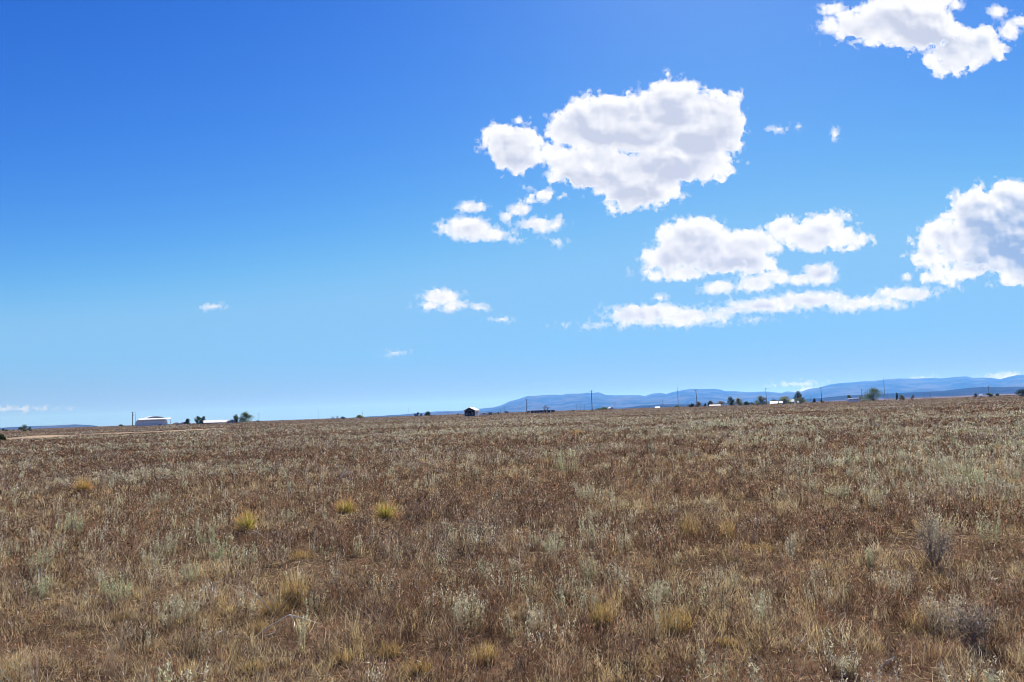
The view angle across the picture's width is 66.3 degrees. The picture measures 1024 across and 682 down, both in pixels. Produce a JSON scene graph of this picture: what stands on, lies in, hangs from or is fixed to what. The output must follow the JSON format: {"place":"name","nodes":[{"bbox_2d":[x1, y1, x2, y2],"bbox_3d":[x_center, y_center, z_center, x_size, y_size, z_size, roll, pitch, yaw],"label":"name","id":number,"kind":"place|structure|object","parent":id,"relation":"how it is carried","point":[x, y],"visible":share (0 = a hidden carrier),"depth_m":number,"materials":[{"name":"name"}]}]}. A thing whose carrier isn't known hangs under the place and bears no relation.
{"place":"outdoors","nodes":[
{"label":"outdoors","id":0,"kind":"place"},
{"bbox_2d":[0,424,96,429],"bbox_3d":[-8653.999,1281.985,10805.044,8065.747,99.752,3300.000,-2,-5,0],"label":"mesa","id":1,"kind":"structure","parent":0,"point":[44,427],"depth_m":10279.84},
{"bbox_2d":[6,428,228,439],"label":"dirt track","id":2,"kind":"structure","parent":0,"point":[42,436],"depth_m":128.10,"materials":[{"name":"beige soil"}]},
{"bbox_2d":[327,411,525,418],"bbox_3d":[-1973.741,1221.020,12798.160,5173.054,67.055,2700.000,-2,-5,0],"label":"hills beyond field","id":3,"kind":"structure","parent":0,"point":[443,413],"depth_m":12515.31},
{"bbox_2d":[0,394,1023,681],"bbox_3d":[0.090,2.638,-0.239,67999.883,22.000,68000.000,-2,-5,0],"label":"ground","id":4,"kind":"structure","parent":0,"point":[910,668],"depth_m":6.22,"materials":[{"name":"brown plant"}]},
{"bbox_2d":[19,425,26,431],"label":"bush","id":5,"kind":"object","parent":4,"relation":"on","point":[23,427],"visible":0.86,"depth_m":328.29,"materials":[{"name":"green plant"}]},
{"bbox_2d":[21,541,54,576],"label":"sage plant","id":6,"kind":"object","parent":4,"relation":"on","point":[47,559],"visible":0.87,"depth_m":8.74,"materials":[{"name":"grey plant"}]},
{"bbox_2d":[23,574,55,600],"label":"sage plant","id":7,"kind":"object","parent":4,"relation":"on","point":[46,586],"visible":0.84,"depth_m":7.57,"materials":[{"name":"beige plant"}]},
{"bbox_2d":[64,508,84,538],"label":"sage plant","id":8,"kind":"object","parent":4,"relation":"on","point":[74,525],"visible":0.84,"depth_m":11.63,"materials":[{"name":"grey plant"}]},
{"bbox_2d":[73,476,95,490],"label":"bunchgrass","id":9,"kind":"object","parent":4,"relation":"on","point":[84,484],"visible":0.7,"depth_m":20.30,"materials":[{"name":"plant"}]},
{"bbox_2d":[101,572,132,603],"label":"sage plant","id":10,"kind":"object","parent":4,"relation":"on","point":[112,590],"visible":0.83,"depth_m":7.20,"materials":[{"name":"beige plant"}]},
{"bbox_2d":[135,416,170,425],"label":"hangar","id":11,"kind":"structure","parent":4,"relation":"on","point":[148,421],"depth_m":598.74,"materials":[{"name":"metal"}]},
{"bbox_2d":[142,550,164,572],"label":"sage plant","id":12,"kind":"object","parent":4,"relation":"on","point":[156,560],"visible":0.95,"depth_m":8.89,"materials":[{"name":"grey plant"}]},
{"bbox_2d":[145,489,171,503],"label":"sage plant","id":13,"kind":"object","parent":4,"relation":"on","point":[164,495],"visible":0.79,"depth_m":16.36,"materials":[{"name":"beige plant"}]},
{"bbox_2d":[145,528,177,558],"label":"sage plant","id":14,"kind":"object","parent":4,"relation":"on","point":[168,547],"visible":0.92,"depth_m":9.74,"materials":[{"name":"grey plant"}]},
{"bbox_2d":[152,587,206,629],"bbox_3d":[-2.732,2.191,6.411,0.429,0.306,0.403,-2,-5,0],"label":"sage plant","id":15,"kind":"object","parent":4,"relation":"on","point":[177,605],"visible":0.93,"depth_m":6.40,"materials":[{"name":"grey plant"}]},
{"bbox_2d":[183,560,205,582],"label":"sage plant","id":16,"kind":"object","parent":4,"relation":"on","point":[191,572],"visible":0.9,"depth_m":8.21,"materials":[{"name":"green plant"}]},
{"bbox_2d":[194,416,201,423],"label":"tree","id":17,"kind":"object","parent":4,"relation":"on","point":[197,419],"visible":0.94,"depth_m":597.77,"materials":[{"name":"green plant"}]},
{"bbox_2d":[193,521,216,545],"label":"sage plant","id":18,"kind":"object","parent":4,"relation":"on","point":[211,537],"visible":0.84,"depth_m":10.51,"materials":[{"name":"grey plant"}]},
{"bbox_2d":[203,420,222,423],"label":"house","id":19,"kind":"structure","parent":4,"relation":"on","point":[211,421],"depth_m":588.86,"materials":[{"name":"white paint"}]},
{"bbox_2d":[207,539,234,563],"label":"sage plant","id":20,"kind":"object","parent":4,"relation":"on","point":[219,552],"visible":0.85,"depth_m":9.26,"materials":[{"name":"green plant"}]},
{"bbox_2d":[233,414,237,422],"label":"tree","id":21,"kind":"object","parent":4,"relation":"on","point":[236,418],"visible":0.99,"depth_m":587.18,"materials":[{"name":"green plant"}]},
{"bbox_2d":[232,541,257,565],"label":"sage plant","id":22,"kind":"object","parent":4,"relation":"on","point":[247,556],"visible":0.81,"depth_m":9.12,"materials":[{"name":"grey plant"}]},
{"bbox_2d":[238,411,254,422],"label":"tree","id":23,"kind":"object","parent":4,"relation":"on","point":[245,415],"visible":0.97,"depth_m":586.65,"materials":[{"name":"green plant"}]},
{"bbox_2d":[231,504,262,530],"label":"bunchgrass","id":24,"kind":"object","parent":4,"relation":"on","point":[246,523],"visible":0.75,"depth_m":11.75,"materials":[{"name":"plant"}]},
{"bbox_2d":[233,654,274,676],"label":"straw clump","id":25,"kind":"object","parent":4,"relation":"on","point":[254,666],"visible":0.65,"depth_m":5.16,"materials":[{"name":"beige plant"}]},
{"bbox_2d":[236,616,275,634],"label":"straw clump","id":26,"kind":"object","parent":4,"relation":"on","point":[253,626],"visible":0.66,"depth_m":6.08,"materials":[{"name":"beige plant"}]},
{"bbox_2d":[220,580,291,613],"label":"dry stems","id":27,"kind":"object","parent":4,"relation":"on","point":[259,597],"visible":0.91,"depth_m":6.58,"materials":[{"name":"grey plant"}]},
{"bbox_2d":[252,594,297,614],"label":"straw clump","id":28,"kind":"object","parent":4,"relation":"on","point":[288,607],"visible":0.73,"depth_m":6.67,"materials":[{"name":"beige plant"}]},
{"bbox_2d":[278,508,298,522],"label":"sage plant","id":29,"kind":"object","parent":4,"relation":"on","point":[289,514],"visible":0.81,"depth_m":12.30,"materials":[{"name":"grey plant"}]},
{"bbox_2d":[259,614,320,635],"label":"dead branch","id":30,"kind":"object","parent":4,"relation":"on","point":[291,616],"visible":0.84,"depth_m":6.00,"materials":[{"name":"grey wood"}]},
{"bbox_2d":[273,568,313,607],"bbox_3d":[-1.918,2.170,6.948,0.389,0.357,0.318,-2,-5,0],"label":"straw clump","id":31,"kind":"object","parent":4,"relation":"on","point":[294,591],"visible":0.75,"depth_m":6.90,"materials":[{"name":"beige plant"}]},
{"bbox_2d":[284,547,321,560],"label":"straw clump","id":32,"kind":"object","parent":4,"relation":"on","point":[300,554],"visible":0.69,"depth_m":9.35,"materials":[{"name":"beige plant"}]},
{"bbox_2d":[326,644,362,664],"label":"straw clump","id":33,"kind":"object","parent":4,"relation":"on","point":[337,655],"visible":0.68,"depth_m":5.36,"materials":[{"name":"beige plant"}]},
{"bbox_2d":[336,466,353,480],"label":"dead stalk","id":34,"kind":"object","parent":4,"relation":"on","point":[347,473],"visible":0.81,"depth_m":19.88,"materials":[{"name":"plant"}]},
{"bbox_2d":[333,490,360,512],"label":"bunchgrass","id":35,"kind":"object","parent":4,"relation":"on","point":[346,506],"visible":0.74,"depth_m":13.59,"materials":[{"name":"plant"}]},
{"bbox_2d":[345,596,396,627],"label":"dry stems","id":36,"kind":"object","parent":4,"relation":"on","point":[372,612],"visible":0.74,"depth_m":6.07,"materials":[{"name":"brown plant"}]},
{"bbox_2d":[368,497,401,518],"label":"bunchgrass","id":37,"kind":"object","parent":4,"relation":"on","point":[387,513],"visible":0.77,"depth_m":12.44,"materials":[{"name":"plant"}]},
{"bbox_2d":[367,636,409,658],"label":"straw clump","id":38,"kind":"object","parent":4,"relation":"on","point":[394,651],"visible":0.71,"depth_m":5.46,"materials":[{"name":"beige plant"}]},
{"bbox_2d":[398,653,432,675],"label":"straw clump","id":39,"kind":"object","parent":4,"relation":"on","point":[417,664],"visible":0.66,"depth_m":5.05,"materials":[{"name":"beige plant"}]},
{"bbox_2d":[421,472,440,488],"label":"sage plant","id":40,"kind":"object","parent":4,"relation":"on","point":[433,481],"visible":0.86,"depth_m":17.67,"materials":[{"name":"beige plant"}]},
{"bbox_2d":[452,591,487,631],"bbox_3d":[-0.341,2.073,5.967,0.254,0.309,0.280,-5,-6,29],"label":"sage plant","id":41,"kind":"object","parent":4,"relation":"on","point":[464,600],"visible":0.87,"depth_m":6.00,"materials":[{"name":"grey plant"}]},
{"bbox_2d":[463,407,478,415],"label":"open shed","id":42,"kind":"structure","parent":4,"relation":"on","point":[471,411],"depth_m":349.58,"materials":[{"name":"white paint"}]},
{"bbox_2d":[464,639,501,665],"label":"straw clump","id":43,"kind":"object","parent":4,"relation":"on","point":[492,655],"visible":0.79,"depth_m":5.17,"materials":[{"name":"beige plant"}]},
{"bbox_2d":[0,396,1023,681],"bbox_3d":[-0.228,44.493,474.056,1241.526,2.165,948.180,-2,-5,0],"label":"sage scrub","id":44,"kind":"object","parent":4,"relation":"on","point":[756,442],"visible":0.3,"depth_m":16.45,"materials":[{"name":"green plant"}]},
{"bbox_2d":[508,558,523,574],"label":"sage plant","id":45,"kind":"object","parent":4,"relation":"on","point":[519,565],"visible":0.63,"depth_m":8.00,"materials":[{"name":"beige plant"}]},
{"bbox_2d":[527,607,552,636],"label":"sage plant","id":46,"kind":"object","parent":4,"relation":"on","point":[538,618],"visible":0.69,"depth_m":5.79,"materials":[{"name":"beige plant"}]},
{"bbox_2d":[530,410,554,412],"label":"derelict building","id":47,"kind":"structure","parent":4,"relation":"on","point":[541,411],"depth_m":517.98,"materials":[{"name":"beige"}]},
{"bbox_2d":[541,539,564,553],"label":"sage plant","id":48,"kind":"object","parent":4,"relation":"on","point":[543,542],"visible":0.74,"depth_m":9.04,"materials":[{"name":"beige plant"}]},
{"bbox_2d":[552,446,581,472],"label":"sage plant","id":49,"kind":"object","parent":4,"relation":"on","point":[560,462],"visible":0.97,"depth_m":20.02,"materials":[{"name":"beige plant"}]},
{"bbox_2d":[578,552,601,580],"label":"sage plant","id":50,"kind":"object","parent":4,"relation":"on","point":[582,569],"visible":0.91,"depth_m":7.56,"materials":[{"name":"grey plant"}]},
{"bbox_2d":[574,479,610,504],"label":"sage plant","id":51,"kind":"object","parent":4,"relation":"on","point":[589,493],"visible":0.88,"depth_m":13.58,"materials":[{"name":"beige plant"}]},
{"bbox_2d":[584,504,601,518],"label":"sage plant","id":52,"kind":"object","parent":4,"relation":"on","point":[592,512],"visible":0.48,"depth_m":11.46,"materials":[{"name":"grey plant"}]},
{"bbox_2d":[584,593,621,628],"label":"straw clump","id":53,"kind":"object","parent":4,"relation":"on","point":[605,613],"visible":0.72,"depth_m":6.01,"materials":[{"name":"beige plant"}]},
{"bbox_2d":[640,579,671,602],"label":"sage plant","id":54,"kind":"object","parent":4,"relation":"on","point":[662,591],"visible":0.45,"depth_m":6.71,"materials":[{"name":"grey plant"}]},
{"bbox_2d":[651,603,697,635],"bbox_3d":[1.187,2.038,5.760,0.389,0.227,0.436,-4,-6,24],"label":"straw clump","id":55,"kind":"object","parent":4,"relation":"on","point":[672,621],"visible":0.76,"depth_m":5.76,"materials":[{"name":"beige plant"}]},
{"bbox_2d":[674,507,703,538],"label":"straw clump","id":56,"kind":"object","parent":4,"relation":"on","point":[686,525],"visible":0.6,"depth_m":9.76,"materials":[{"name":"beige plant"}]},
{"bbox_2d":[701,493,715,508],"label":"sage plant","id":57,"kind":"object","parent":4,"relation":"on","point":[708,501],"visible":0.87,"depth_m":12.36,"materials":[{"name":"beige plant"}]},
{"bbox_2d":[713,516,736,539],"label":"straw clump","id":58,"kind":"object","parent":4,"relation":"on","point":[728,532],"visible":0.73,"depth_m":9.66,"materials":[{"name":"beige plant"}]},
{"bbox_2d":[714,634,740,647],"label":"straw clump","id":59,"kind":"object","parent":4,"relation":"on","point":[724,641],"visible":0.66,"depth_m":5.40,"materials":[{"name":"beige plant"}]},
{"bbox_2d":[726,397,734,405],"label":"tree","id":60,"kind":"object","parent":4,"relation":"on","point":[731,400],"visible":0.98,"depth_m":617.03,"materials":[{"name":"green plant"}]},
{"bbox_2d":[732,398,743,404],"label":"tree","id":61,"kind":"object","parent":4,"relation":"on","point":[737,401],"visible":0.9,"depth_m":617.08,"materials":[{"name":"green plant"}]},
{"bbox_2d":[736,541,775,552],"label":"straw clump","id":62,"kind":"object","parent":4,"relation":"on","point":[766,547],"visible":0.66,"depth_m":8.87,"materials":[{"name":"beige plant"}]},
{"bbox_2d":[754,396,768,404],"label":"tree","id":63,"kind":"object","parent":4,"relation":"on","point":[761,399],"visible":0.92,"depth_m":596.61,"materials":[{"name":"green plant"}]},
{"bbox_2d":[776,396,791,403],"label":"tree","id":64,"kind":"object","parent":4,"relation":"on","point":[786,400],"visible":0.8,"depth_m":615.61,"materials":[{"name":"green plant"}]},
{"bbox_2d":[775,485,793,498],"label":"sage plant","id":65,"kind":"object","parent":4,"relation":"on","point":[778,491],"visible":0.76,"depth_m":13.11,"materials":[{"name":"beige plant"}]},
{"bbox_2d":[787,532,797,554],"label":"sage plant","id":66,"kind":"object","parent":4,"relation":"on","point":[790,543],"visible":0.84,"depth_m":8.57,"materials":[{"name":"grey plant"}]},
{"bbox_2d":[793,391,801,402],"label":"tree","id":67,"kind":"object","parent":4,"relation":"on","point":[798,395],"visible":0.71,"depth_m":637.66,"materials":[{"name":"green plant"}]},
{"bbox_2d":[795,397,806,402],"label":"bush","id":68,"kind":"object","parent":4,"relation":"on","point":[801,401],"visible":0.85,"depth_m":617.57,"materials":[{"name":"green plant"}]},
{"bbox_2d":[801,477,819,493],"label":"sage plant","id":69,"kind":"object","parent":4,"relation":"on","point":[809,483],"visible":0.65,"depth_m":13.91,"materials":[{"name":"beige plant"}]},
{"bbox_2d":[824,479,851,499],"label":"sage plant","id":70,"kind":"object","parent":4,"relation":"on","point":[838,490],"visible":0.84,"depth_m":12.65,"materials":[{"name":"beige plant"}]},
{"bbox_2d":[835,656,860,678],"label":"sage plant","id":71,"kind":"object","parent":4,"relation":"on","point":[845,662],"visible":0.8,"depth_m":4.63,"materials":[{"name":"beige plant"}]},
{"bbox_2d":[847,398,859,401],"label":"trailer","id":72,"kind":"object","parent":4,"relation":"on","point":[853,399],"visible":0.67,"depth_m":557.98,"materials":[{"name":"white paint"}]},
{"bbox_2d":[865,546,874,568],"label":"sage plant","id":73,"kind":"object","parent":4,"relation":"on","point":[869,557],"visible":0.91,"depth_m":7.74,"materials":[{"name":"beige plant"}]},
{"bbox_2d":[859,387,883,400],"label":"tree","id":74,"kind":"object","parent":4,"relation":"on","point":[873,391],"visible":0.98,"depth_m":557.86,"materials":[{"name":"green plant"}]},
{"bbox_2d":[868,491,887,511],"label":"sage plant","id":75,"kind":"object","parent":4,"relation":"on","point":[880,502],"visible":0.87,"depth_m":11.46,"materials":[{"name":"beige plant"}]},
{"bbox_2d":[879,656,896,668],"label":"dry stems","id":76,"kind":"object","parent":4,"relation":"on","point":[884,663],"visible":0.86,"depth_m":4.78,"materials":[{"name":"grey plant"}]},
{"bbox_2d":[868,564,910,599],"bbox_3d":[3.156,2.016,6.545,0.334,0.274,0.287,-2,-5,0],"label":"sage plant","id":77,"kind":"object","parent":4,"relation":"on","point":[892,580],"visible":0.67,"depth_m":6.56,"materials":[{"name":"beige plant"}]},
{"bbox_2d":[901,510,958,568],"bbox_3d":[4.122,1.956,7.560,0.518,0.569,0.720,-2,-5,0],"label":"twiggy shrub","id":78,"kind":"object","parent":4,"relation":"on","point":[930,541],"visible":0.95,"depth_m":7.66,"materials":[{"name":"grey plant"}]},
{"bbox_2d":[920,505,957,542],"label":"sage plant","id":79,"kind":"object","parent":4,"relation":"on","point":[937,522],"visible":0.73,"depth_m":8.73,"materials":[{"name":"beige plant"}]},
{"bbox_2d":[919,585,965,635],"bbox_3d":[3.021,1.900,5.484,0.281,0.332,0.273,-6,-7,38],"label":"sage plant","id":80,"kind":"object","parent":4,"relation":"on","point":[939,613],"visible":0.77,"depth_m":5.50,"materials":[{"name":"grey plant"}]},
{"bbox_2d":[960,464,983,484],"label":"sage plant","id":81,"kind":"object","parent":4,"relation":"on","point":[975,476],"visible":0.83,"depth_m":14.55,"materials":[{"name":"beige plant"}]},
{"bbox_2d":[931,586,1018,646],"bbox_3d":[3.028,1.842,5.197,0.492,0.435,0.573,-1,-5,-12],"label":"twiggy shrub","id":82,"kind":"object","parent":4,"relation":"on","point":[971,621],"visible":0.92,"depth_m":5.15,"materials":[{"name":"grey plant"}]},
{"bbox_2d":[966,507,1000,544],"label":"sage plant","id":83,"kind":"object","parent":4,"relation":"on","point":[995,533],"visible":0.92,"depth_m":8.64,"materials":[{"name":"beige plant"}]},
{"bbox_2d":[1015,389,1023,395],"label":"tree","id":84,"kind":"object","parent":4,"relation":"on","point":[1022,392],"visible":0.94,"depth_m":517.03,"materials":[{"name":"green plant"}]},
{"bbox_2d":[0,0,1023,427],"label":"sky","id":85,"kind":"structure","parent":0,"point":[268,210],"materials":[{"name":"blue"}]},
{"bbox_2d":[412,375,1023,413],"bbox_3d":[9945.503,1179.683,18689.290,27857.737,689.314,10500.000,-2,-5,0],"label":"mountains","id":86,"kind":"structure","parent":0,"point":[565,402],"depth_m":17134.65,"materials":[{"name":"blue stone"}]},
{"bbox_2d":[620,387,1023,408],"bbox_3d":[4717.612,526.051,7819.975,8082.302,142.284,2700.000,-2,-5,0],"label":"hills","id":87,"kind":"structure","parent":0,"point":[982,391],"depth_m":7505.17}
]}

